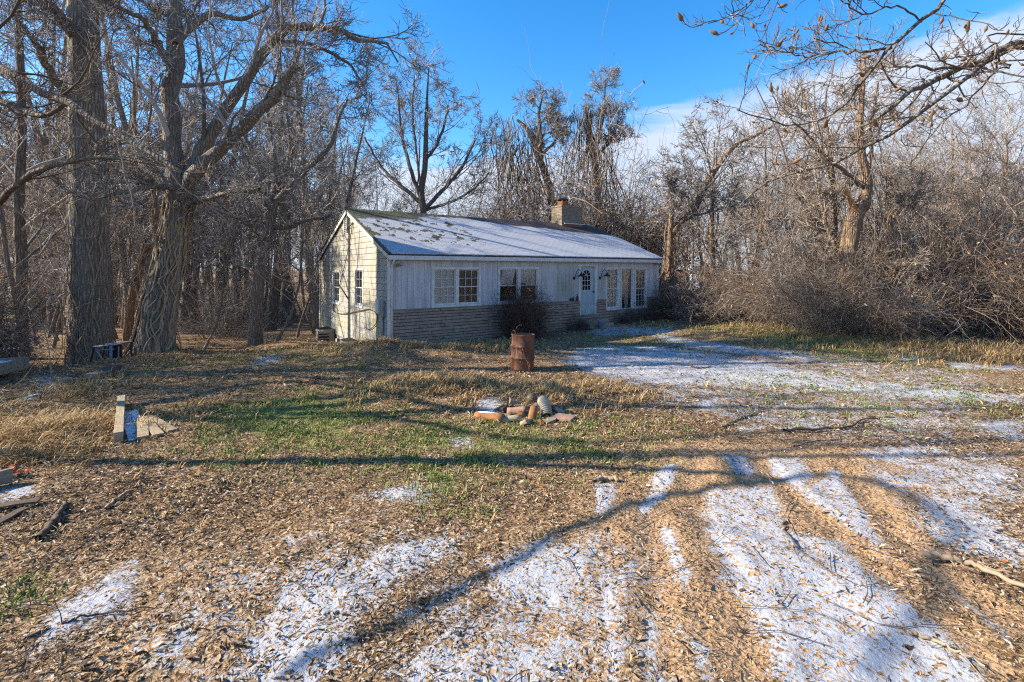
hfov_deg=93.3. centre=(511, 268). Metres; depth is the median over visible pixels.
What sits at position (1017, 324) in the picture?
bramble bush
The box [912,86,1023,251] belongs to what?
tree
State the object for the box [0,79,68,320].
tree
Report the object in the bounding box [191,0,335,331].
tree
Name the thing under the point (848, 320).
bramble bush
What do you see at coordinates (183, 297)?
tree
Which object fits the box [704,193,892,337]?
bramble bush
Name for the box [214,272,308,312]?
brush
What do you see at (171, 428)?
plank
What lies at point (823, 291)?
bramble bush
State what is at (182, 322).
brush
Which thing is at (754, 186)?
tree
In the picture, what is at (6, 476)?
edging board
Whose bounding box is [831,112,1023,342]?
bramble bush
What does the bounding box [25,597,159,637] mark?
fallen branch
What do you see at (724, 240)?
vine choked sapling
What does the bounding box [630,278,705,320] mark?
shrub
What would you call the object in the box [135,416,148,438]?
plank
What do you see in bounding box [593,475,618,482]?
fallen branch
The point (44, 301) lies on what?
tree
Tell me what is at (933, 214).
vine choked sapling
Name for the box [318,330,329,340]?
crate
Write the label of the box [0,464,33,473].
red leaves
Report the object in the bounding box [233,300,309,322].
brush
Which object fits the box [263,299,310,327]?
brush
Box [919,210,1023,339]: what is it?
bramble bush
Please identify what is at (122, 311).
tree
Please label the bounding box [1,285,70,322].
brush
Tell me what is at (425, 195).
tree
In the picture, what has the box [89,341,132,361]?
bench
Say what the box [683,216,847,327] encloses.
bramble bush
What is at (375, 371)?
leaf litter
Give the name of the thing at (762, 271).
bramble bush
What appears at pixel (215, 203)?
tree
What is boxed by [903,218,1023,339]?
bramble bush
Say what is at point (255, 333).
tree
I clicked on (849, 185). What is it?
tree
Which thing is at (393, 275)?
house
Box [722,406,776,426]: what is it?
fallen branch
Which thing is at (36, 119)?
tree
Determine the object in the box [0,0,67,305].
tree
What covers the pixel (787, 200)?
tree
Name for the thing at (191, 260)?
tree
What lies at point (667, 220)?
tree
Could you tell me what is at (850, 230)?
tree
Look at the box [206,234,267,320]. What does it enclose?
tree
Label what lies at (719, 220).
tree
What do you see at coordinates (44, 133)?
tree
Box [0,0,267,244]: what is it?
tree
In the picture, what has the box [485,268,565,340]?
shrub
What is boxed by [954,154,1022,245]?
tree
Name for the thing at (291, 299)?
tree
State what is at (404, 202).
tree
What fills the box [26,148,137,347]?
tree
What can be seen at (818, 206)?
tree
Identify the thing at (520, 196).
tree
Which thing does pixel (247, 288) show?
tree
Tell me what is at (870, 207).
tree
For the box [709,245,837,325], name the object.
bramble bush
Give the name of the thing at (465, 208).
tree
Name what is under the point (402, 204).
tree
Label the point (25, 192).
tree
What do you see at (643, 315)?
weed
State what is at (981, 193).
vine choked sapling
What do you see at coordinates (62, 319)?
brush
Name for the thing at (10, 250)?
tree
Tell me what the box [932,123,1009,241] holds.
tree
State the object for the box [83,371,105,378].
block
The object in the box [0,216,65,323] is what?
tree
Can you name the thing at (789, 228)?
vine choked sapling
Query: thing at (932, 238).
bramble bush
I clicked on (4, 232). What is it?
tree
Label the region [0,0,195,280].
tree
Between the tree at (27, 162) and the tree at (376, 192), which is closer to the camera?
the tree at (27, 162)
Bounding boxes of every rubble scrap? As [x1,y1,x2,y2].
[496,404,508,411]
[509,397,522,404]
[520,419,531,424]
[543,416,555,423]
[554,407,565,412]
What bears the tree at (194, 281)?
on the ground at (860, 640)
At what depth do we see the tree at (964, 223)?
28.38 m
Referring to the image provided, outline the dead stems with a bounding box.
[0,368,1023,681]
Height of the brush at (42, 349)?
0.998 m
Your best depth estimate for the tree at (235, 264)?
40.47 m
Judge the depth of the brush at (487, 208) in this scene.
30.34 m
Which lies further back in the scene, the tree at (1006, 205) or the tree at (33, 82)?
the tree at (33, 82)
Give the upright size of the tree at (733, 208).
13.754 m
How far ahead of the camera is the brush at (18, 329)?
13.51 m
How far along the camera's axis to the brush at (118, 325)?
34.68 m
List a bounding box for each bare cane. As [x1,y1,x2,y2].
[9,348,43,388]
[28,307,51,376]
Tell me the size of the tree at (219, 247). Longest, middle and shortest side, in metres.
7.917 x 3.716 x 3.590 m
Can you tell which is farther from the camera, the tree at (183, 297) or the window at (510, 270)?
the tree at (183, 297)
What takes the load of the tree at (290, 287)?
on the ground at (860, 640)
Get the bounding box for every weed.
[561,310,598,330]
[615,307,647,324]
[623,298,663,323]
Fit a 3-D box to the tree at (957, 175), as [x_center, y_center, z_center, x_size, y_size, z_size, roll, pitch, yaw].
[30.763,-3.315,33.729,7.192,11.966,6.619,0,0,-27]
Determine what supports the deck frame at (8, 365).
on the ground at (860, 640)
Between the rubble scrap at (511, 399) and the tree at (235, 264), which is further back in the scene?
the tree at (235, 264)
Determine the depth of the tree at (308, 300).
24.52 m
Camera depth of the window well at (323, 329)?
20.37 m
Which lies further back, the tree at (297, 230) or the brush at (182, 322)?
the tree at (297, 230)
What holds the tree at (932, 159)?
on the ground at (860, 640)
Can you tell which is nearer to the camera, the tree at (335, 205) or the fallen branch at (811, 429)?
the fallen branch at (811, 429)
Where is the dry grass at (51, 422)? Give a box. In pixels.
[0,317,1023,554]
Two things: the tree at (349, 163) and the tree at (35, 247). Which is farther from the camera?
the tree at (349, 163)
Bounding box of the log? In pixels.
[34,501,67,540]
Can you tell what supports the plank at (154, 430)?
on the ground at (860, 640)
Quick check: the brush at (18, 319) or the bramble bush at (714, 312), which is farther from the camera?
the bramble bush at (714, 312)
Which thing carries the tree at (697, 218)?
on the ground at (860, 640)
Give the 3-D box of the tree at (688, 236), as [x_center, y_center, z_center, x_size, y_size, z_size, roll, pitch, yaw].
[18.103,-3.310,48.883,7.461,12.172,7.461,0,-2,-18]
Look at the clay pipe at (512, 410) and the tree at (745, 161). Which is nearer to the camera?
the clay pipe at (512, 410)
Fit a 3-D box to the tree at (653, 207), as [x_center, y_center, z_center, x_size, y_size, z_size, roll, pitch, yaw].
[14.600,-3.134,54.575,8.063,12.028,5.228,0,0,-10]
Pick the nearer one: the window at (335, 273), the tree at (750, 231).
the window at (335, 273)
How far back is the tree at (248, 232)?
44.66 m
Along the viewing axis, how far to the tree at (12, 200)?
31.21 m
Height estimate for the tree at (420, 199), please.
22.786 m
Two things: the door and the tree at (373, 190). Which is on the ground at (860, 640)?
the tree at (373, 190)
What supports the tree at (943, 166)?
on the ground at (860, 640)
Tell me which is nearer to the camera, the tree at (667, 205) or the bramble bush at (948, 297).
the bramble bush at (948, 297)
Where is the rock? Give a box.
[526,393,537,401]
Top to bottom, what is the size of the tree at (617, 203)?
26.035 m
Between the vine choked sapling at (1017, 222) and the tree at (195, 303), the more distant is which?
the tree at (195, 303)
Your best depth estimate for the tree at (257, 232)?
36.48 m
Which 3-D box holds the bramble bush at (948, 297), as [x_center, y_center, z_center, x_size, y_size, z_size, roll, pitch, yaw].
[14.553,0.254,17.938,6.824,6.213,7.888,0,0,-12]
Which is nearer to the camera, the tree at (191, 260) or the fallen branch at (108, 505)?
the fallen branch at (108, 505)
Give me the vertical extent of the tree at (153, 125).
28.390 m
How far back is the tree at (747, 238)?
47.49 m
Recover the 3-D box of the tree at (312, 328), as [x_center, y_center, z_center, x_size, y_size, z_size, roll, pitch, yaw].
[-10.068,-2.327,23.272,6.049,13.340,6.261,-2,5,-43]
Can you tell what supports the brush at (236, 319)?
on the ground at (860, 640)
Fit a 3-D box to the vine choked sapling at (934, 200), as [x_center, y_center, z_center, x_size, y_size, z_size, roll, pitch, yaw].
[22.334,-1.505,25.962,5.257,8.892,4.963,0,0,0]
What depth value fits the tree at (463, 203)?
54.98 m
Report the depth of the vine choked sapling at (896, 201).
18.74 m
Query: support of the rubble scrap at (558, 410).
on the ground at (860, 640)
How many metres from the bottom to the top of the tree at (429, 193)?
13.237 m
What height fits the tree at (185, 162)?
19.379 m
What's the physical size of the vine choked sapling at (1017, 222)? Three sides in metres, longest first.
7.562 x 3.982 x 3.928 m
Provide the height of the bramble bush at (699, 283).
4.717 m
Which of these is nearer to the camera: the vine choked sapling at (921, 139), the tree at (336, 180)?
the vine choked sapling at (921, 139)
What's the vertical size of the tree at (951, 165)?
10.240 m
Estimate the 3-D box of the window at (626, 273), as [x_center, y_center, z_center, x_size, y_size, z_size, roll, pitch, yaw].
[5.066,0.885,21.386,0.882,1.951,0.145,0,0,-35]
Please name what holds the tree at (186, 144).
on the ground at (860, 640)
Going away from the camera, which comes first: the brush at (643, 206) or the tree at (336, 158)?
the brush at (643, 206)
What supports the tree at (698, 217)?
on the ground at (860, 640)
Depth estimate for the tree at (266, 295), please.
39.70 m
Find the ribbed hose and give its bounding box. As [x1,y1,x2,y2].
[536,395,552,415]
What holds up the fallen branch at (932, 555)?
on the ground at (860, 640)
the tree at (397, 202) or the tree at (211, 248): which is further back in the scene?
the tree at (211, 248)
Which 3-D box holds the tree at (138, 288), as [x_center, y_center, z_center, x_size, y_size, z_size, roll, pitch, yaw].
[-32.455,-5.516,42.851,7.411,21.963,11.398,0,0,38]
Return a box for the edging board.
[0,468,12,484]
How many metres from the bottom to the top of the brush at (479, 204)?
10.697 m
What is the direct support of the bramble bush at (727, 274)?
on the ground at (860, 640)
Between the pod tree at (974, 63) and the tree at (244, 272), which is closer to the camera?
the pod tree at (974, 63)
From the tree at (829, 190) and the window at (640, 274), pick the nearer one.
the window at (640, 274)
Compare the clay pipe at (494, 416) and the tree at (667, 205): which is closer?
the clay pipe at (494, 416)
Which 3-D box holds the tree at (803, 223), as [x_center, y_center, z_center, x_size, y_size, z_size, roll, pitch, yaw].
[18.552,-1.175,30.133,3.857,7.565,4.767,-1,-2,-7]
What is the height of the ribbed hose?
0.320 m
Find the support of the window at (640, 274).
in the house
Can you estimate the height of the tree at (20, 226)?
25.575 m
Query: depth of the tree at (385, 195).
68.12 m
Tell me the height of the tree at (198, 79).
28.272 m
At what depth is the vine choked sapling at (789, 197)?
20.23 m
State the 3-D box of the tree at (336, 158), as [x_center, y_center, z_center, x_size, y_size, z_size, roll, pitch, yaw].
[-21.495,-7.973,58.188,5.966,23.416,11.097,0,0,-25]
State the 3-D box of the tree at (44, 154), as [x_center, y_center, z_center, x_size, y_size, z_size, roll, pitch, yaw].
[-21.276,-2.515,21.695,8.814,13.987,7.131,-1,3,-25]
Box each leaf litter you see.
[0,316,1023,421]
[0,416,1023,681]
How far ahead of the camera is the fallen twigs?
4.49 m
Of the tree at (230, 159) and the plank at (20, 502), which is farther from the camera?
the tree at (230, 159)
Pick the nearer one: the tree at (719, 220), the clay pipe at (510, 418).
the clay pipe at (510, 418)
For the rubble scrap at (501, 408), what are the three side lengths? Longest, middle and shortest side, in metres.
0.286 x 0.153 x 0.103 m
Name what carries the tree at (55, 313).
on the ground at (860, 640)
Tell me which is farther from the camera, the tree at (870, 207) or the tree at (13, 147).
the tree at (870, 207)
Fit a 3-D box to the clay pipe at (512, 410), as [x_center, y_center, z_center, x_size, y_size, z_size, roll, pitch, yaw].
[0.086,2.405,8.287,0.340,0.104,0.139,0,20,8]
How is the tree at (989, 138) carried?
on the ground at (860, 640)
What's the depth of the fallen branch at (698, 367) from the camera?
12.14 m
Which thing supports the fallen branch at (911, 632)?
on the ground at (860, 640)
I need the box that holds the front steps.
[579,318,613,330]
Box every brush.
[0,217,120,370]
[0,230,69,359]
[0,277,49,365]
[0,286,66,370]
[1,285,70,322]
[3,340,65,357]
[29,310,66,332]
[40,308,66,328]
[65,285,142,317]
[113,303,135,327]
[177,271,270,338]
[177,272,249,338]
[177,294,243,333]
[180,287,299,319]
[183,293,266,321]
[208,310,280,337]
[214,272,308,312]
[227,331,294,345]
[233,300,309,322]
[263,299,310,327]
[279,303,310,322]
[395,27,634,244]
[406,123,569,222]
[432,189,528,219]
[450,112,697,290]
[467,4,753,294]
[503,102,753,291]
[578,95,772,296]
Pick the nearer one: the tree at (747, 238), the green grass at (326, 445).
the green grass at (326, 445)
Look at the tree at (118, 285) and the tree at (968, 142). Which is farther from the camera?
the tree at (118, 285)
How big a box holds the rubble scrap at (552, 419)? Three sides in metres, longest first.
0.262 x 0.108 x 0.075 m
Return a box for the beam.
[113,394,125,442]
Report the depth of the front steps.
19.59 m
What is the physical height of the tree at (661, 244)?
17.249 m
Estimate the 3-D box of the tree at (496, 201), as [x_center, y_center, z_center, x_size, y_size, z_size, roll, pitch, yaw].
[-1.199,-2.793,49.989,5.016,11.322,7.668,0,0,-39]
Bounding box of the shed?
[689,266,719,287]
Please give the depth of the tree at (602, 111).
35.86 m
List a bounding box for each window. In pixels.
[332,270,339,304]
[353,268,363,307]
[432,267,480,307]
[498,267,538,303]
[605,267,619,309]
[620,267,633,310]
[634,268,646,307]
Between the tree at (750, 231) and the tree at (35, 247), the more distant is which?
the tree at (750, 231)
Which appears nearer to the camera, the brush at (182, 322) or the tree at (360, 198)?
the brush at (182, 322)
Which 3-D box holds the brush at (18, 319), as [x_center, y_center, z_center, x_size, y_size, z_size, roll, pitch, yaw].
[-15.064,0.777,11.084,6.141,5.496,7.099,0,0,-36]
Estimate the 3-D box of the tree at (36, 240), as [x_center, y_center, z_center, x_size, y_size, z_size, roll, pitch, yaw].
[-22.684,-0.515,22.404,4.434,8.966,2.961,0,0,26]
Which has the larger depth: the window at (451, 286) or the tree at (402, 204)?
the tree at (402, 204)
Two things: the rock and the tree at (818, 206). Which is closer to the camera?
the rock
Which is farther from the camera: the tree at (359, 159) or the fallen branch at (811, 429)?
the tree at (359, 159)
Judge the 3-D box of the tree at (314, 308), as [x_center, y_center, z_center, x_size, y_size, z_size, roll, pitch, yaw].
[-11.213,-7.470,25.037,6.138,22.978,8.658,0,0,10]
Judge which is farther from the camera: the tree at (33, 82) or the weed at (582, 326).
the tree at (33, 82)
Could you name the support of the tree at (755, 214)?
on the ground at (860, 640)
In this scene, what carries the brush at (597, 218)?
on the ground at (860, 640)
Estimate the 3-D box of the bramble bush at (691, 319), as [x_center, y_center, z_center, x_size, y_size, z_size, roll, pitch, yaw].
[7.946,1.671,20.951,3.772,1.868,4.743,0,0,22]
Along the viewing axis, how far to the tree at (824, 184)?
26.05 m
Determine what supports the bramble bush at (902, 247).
on the ground at (860, 640)
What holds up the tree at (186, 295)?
on the ground at (860, 640)
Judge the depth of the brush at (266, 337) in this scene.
23.04 m
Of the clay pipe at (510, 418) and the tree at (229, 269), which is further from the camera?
the tree at (229, 269)
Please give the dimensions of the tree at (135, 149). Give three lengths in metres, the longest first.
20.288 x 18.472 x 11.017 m
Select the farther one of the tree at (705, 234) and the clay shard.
the tree at (705, 234)
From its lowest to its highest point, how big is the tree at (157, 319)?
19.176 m
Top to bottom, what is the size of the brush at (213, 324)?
4.259 m
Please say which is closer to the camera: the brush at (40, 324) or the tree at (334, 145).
the brush at (40, 324)
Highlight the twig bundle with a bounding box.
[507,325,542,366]
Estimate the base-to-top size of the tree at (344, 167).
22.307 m
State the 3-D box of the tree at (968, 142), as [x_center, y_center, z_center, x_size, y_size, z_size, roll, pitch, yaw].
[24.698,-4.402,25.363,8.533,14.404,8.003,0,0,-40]
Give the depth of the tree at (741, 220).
47.39 m
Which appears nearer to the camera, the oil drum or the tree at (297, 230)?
the oil drum
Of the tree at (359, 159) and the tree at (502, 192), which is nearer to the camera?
the tree at (502, 192)
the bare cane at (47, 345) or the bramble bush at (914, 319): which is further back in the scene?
the bramble bush at (914, 319)
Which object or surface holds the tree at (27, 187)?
on the ground at (860, 640)
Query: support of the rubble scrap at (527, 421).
on the ground at (860, 640)
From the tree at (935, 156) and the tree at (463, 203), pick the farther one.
the tree at (463, 203)
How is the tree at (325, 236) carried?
on the ground at (860, 640)
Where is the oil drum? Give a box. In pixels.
[510,333,534,370]
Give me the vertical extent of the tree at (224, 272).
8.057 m
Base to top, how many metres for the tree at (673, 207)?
12.900 m
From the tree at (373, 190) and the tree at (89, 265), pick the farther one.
the tree at (373, 190)
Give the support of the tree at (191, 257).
on the ground at (860, 640)
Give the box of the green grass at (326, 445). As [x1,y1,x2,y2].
[0,319,1023,621]
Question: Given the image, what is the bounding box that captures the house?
[318,198,662,342]
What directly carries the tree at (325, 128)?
on the ground at (860, 640)
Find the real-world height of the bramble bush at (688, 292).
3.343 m
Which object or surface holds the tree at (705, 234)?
on the ground at (860, 640)
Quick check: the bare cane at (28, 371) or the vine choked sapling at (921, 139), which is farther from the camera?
the vine choked sapling at (921, 139)
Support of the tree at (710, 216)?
on the ground at (860, 640)
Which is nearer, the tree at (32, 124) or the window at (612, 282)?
the window at (612, 282)
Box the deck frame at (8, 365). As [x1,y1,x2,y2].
[0,357,28,374]
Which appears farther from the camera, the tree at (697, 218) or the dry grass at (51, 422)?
the tree at (697, 218)
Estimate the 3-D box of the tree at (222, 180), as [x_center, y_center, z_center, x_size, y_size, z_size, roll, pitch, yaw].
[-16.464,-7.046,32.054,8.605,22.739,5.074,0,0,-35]
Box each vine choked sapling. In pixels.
[702,219,759,301]
[711,183,806,295]
[746,136,839,299]
[746,171,836,289]
[750,115,859,273]
[821,166,940,309]
[857,149,943,266]
[859,122,965,249]
[863,162,973,267]
[869,157,950,285]
[879,161,1010,326]
[902,192,965,302]
[937,140,1023,307]
[947,140,1023,274]
[973,164,1022,260]
[974,165,1023,277]
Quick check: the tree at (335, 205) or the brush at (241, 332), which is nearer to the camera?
the brush at (241, 332)
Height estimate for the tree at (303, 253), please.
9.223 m
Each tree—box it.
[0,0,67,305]
[0,0,145,365]
[0,0,146,333]
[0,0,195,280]
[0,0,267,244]
[0,0,293,358]
[0,1,109,329]
[0,23,66,174]
[0,49,162,338]
[0,56,39,213]
[0,67,249,285]
[0,69,67,300]
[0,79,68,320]
[0,84,45,310]
[0,111,127,356]
[0,113,40,280]
[0,131,67,324]
[0,145,58,278]
[0,145,60,286]
[0,166,64,345]
[0,168,42,302]
[0,179,66,340]
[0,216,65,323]
[1,107,151,283]
[2,72,113,174]
[4,168,148,300]
[14,77,215,328]
[26,100,65,314]
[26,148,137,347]
[27,195,141,337]
[39,0,221,329]
[44,28,202,349]
[46,0,482,356]
[100,0,250,202]
[103,51,217,256]
[107,0,196,324]
[108,74,244,331]
[110,209,212,332]
[110,221,143,304]
[110,225,137,323]
[111,87,256,244]
[111,99,213,299]
[113,205,203,323]
[119,174,212,319]
[120,2,249,218]
[123,164,225,330]
[140,189,215,327]
[154,76,251,318]
[157,78,212,320]
[180,98,301,316]
[182,181,268,349]
[183,144,293,308]
[184,21,276,323]
[184,128,223,305]
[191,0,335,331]
[194,143,297,303]
[194,187,271,327]
[196,220,248,323]
[197,0,335,325]
[199,124,253,305]
[201,77,327,325]
[201,144,311,282]
[203,220,249,297]
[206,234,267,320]
[212,0,367,321]
[212,119,298,316]
[213,155,322,286]
[215,50,313,316]
[218,0,361,329]
[221,73,379,347]
[232,129,340,341]
[233,88,367,334]
[238,173,336,274]
[247,197,336,279]
[261,35,358,323]
[262,75,319,325]
[265,217,318,322]
[268,102,366,265]
[277,172,357,337]
[289,203,323,296]
[293,71,370,295]
[293,197,356,290]
[297,163,351,273]
[308,108,379,311]
[309,148,370,252]
[312,189,364,240]
[314,117,360,222]
[314,123,369,208]
[322,77,413,212]
[331,134,369,208]
[334,33,511,213]
[339,131,377,208]
[342,162,417,211]
[352,176,433,212]
[353,176,458,215]
[359,159,395,210]
[376,161,466,214]
[380,183,437,213]
[380,194,418,212]
[392,172,456,213]
[425,180,486,214]
[445,77,578,221]
[448,201,490,216]
[457,179,546,218]
[470,190,519,216]
[474,159,546,217]
[556,63,644,245]
[621,186,667,239]
[629,171,726,285]
[645,155,747,290]
[645,194,703,281]
[648,113,761,298]
[650,177,731,286]
[658,190,708,292]
[659,90,827,302]
[660,168,728,285]
[670,118,825,277]
[677,0,1023,247]
[683,0,953,279]
[692,156,760,279]
[700,168,788,290]
[700,189,744,272]
[705,67,857,277]
[722,133,785,276]
[722,189,780,262]
[730,117,824,262]
[730,158,780,280]
[730,197,765,264]
[731,167,812,272]
[749,151,826,248]
[767,33,989,325]
[771,155,854,253]
[775,196,839,260]
[777,124,892,260]
[778,129,875,262]
[789,115,875,254]
[793,140,926,261]
[828,164,906,249]
[858,149,959,258]
[866,130,990,254]
[867,125,1003,244]
[869,100,1011,241]
[896,62,1023,249]
[900,139,1019,226]
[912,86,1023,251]
[921,204,990,248]
[926,75,1023,240]
[928,159,1012,261]
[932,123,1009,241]
[933,68,1023,262]
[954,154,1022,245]
[982,175,1023,256]
[986,157,1023,258]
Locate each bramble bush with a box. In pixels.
[637,262,738,321]
[651,289,738,325]
[659,236,792,319]
[660,278,768,325]
[682,267,779,326]
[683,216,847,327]
[689,250,775,299]
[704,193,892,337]
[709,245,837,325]
[726,217,962,303]
[730,238,837,318]
[739,250,974,353]
[741,217,945,343]
[780,217,1023,341]
[788,278,959,342]
[815,232,1021,292]
[825,194,1023,345]
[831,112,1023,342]
[856,153,1022,334]
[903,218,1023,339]
[912,183,1023,341]
[917,229,1023,341]
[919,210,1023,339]
[933,201,1023,324]
[993,211,1023,264]
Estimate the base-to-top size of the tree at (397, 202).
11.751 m
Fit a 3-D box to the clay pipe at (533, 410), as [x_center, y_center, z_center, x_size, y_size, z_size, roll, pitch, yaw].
[0.348,2.416,8.027,0.139,0.104,0.300,16,38,3]
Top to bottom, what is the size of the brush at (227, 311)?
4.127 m
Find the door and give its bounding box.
[578,264,597,316]
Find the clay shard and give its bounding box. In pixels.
[516,410,527,417]
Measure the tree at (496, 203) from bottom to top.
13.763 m
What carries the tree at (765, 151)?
on the ground at (860, 640)
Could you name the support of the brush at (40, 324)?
on the ground at (860, 640)
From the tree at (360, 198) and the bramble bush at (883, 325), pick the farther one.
the tree at (360, 198)
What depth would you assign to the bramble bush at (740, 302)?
21.50 m
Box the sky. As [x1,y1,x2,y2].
[0,0,1023,269]
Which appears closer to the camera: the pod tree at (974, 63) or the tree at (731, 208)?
the pod tree at (974, 63)
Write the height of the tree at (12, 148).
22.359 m
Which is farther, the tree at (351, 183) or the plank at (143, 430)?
the tree at (351, 183)
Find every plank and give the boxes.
[0,497,41,508]
[0,507,29,523]
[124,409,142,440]
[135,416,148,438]
[148,415,177,431]
[148,417,163,435]
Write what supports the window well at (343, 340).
attached to the house
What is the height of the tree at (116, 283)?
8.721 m
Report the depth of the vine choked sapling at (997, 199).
26.95 m
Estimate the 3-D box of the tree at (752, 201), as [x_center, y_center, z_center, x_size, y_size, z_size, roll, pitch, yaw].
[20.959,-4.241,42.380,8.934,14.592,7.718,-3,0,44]
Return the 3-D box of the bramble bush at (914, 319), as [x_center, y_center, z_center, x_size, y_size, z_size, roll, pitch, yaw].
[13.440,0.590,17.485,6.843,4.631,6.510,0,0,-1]
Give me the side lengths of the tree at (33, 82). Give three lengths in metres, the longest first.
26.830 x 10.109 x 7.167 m
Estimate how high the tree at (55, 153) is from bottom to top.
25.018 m
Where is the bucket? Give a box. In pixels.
[597,321,603,328]
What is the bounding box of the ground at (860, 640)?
[0,270,1023,681]
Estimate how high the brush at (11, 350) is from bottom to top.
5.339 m
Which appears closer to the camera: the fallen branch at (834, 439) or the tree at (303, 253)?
the fallen branch at (834, 439)
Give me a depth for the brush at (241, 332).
24.50 m
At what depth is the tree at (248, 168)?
35.94 m
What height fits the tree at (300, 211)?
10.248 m
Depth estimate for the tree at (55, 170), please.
27.64 m
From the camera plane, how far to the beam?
7.47 m
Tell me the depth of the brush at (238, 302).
38.33 m
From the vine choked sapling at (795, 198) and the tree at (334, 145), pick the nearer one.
the vine choked sapling at (795, 198)
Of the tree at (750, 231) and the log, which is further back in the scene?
the tree at (750, 231)
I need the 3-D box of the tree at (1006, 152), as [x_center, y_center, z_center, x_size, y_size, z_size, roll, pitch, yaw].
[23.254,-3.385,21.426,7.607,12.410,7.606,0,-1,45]
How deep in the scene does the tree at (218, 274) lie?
30.43 m
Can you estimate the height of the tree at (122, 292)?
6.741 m
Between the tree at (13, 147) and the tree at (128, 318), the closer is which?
the tree at (128, 318)
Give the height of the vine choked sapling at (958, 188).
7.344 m
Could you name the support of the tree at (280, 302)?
on the ground at (860, 640)
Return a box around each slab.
[96,365,122,374]
[554,413,575,421]
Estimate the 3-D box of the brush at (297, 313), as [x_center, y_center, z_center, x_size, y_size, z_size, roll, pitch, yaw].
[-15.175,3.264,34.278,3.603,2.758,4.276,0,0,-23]
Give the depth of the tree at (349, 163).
65.37 m
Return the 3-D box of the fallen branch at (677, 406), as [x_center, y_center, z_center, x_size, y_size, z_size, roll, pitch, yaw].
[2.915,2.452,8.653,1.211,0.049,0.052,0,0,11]
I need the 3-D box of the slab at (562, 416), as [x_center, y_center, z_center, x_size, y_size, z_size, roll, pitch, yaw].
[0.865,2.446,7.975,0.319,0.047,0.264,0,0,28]
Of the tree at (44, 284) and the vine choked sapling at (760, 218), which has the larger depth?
the tree at (44, 284)
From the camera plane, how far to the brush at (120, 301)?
45.92 m
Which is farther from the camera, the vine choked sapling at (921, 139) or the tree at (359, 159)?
the tree at (359, 159)
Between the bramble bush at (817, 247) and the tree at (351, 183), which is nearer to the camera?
the bramble bush at (817, 247)
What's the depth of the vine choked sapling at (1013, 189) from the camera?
20.20 m
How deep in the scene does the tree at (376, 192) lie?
86.52 m
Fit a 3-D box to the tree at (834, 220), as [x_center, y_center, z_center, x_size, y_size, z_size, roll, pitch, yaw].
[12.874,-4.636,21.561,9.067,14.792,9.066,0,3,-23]
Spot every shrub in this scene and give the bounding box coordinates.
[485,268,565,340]
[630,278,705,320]
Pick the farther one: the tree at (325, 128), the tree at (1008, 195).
the tree at (325, 128)
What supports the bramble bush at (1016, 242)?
on the ground at (860, 640)
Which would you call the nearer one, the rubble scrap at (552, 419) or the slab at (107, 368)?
the rubble scrap at (552, 419)
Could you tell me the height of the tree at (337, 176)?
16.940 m
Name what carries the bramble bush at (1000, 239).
on the ground at (860, 640)
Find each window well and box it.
[316,327,333,341]
[340,338,357,343]
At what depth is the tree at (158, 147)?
30.39 m
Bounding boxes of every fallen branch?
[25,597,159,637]
[104,489,133,508]
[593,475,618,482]
[640,403,706,407]
[687,364,712,368]
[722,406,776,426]
[783,405,896,431]
[793,434,891,446]
[907,629,988,681]
[919,550,1023,587]
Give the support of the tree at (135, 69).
on the ground at (860, 640)
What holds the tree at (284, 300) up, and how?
on the ground at (860, 640)
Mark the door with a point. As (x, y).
(587, 298)
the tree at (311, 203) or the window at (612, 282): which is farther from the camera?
the tree at (311, 203)
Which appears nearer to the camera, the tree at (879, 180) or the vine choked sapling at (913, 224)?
the vine choked sapling at (913, 224)
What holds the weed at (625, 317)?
on the ground at (860, 640)
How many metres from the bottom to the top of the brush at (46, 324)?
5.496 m
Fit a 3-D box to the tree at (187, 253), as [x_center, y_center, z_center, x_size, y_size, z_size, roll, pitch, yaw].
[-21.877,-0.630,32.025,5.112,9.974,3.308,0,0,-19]
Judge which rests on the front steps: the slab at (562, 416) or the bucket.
the bucket
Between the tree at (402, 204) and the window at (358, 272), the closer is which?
the window at (358, 272)
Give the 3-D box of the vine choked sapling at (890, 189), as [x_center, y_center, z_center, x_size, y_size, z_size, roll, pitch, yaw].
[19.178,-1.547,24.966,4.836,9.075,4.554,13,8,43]
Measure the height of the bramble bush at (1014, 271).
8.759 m
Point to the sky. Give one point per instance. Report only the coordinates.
(486, 40)
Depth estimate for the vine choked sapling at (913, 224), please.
22.01 m
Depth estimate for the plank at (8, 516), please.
4.81 m
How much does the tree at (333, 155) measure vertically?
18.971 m
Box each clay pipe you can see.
[474,411,504,422]
[497,414,520,422]
[507,406,526,413]
[528,405,537,419]
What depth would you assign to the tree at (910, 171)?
22.12 m
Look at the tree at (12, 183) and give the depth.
33.18 m
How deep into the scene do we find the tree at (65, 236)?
25.18 m
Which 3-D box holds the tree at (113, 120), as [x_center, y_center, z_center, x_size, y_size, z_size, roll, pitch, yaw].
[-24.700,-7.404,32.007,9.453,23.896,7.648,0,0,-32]

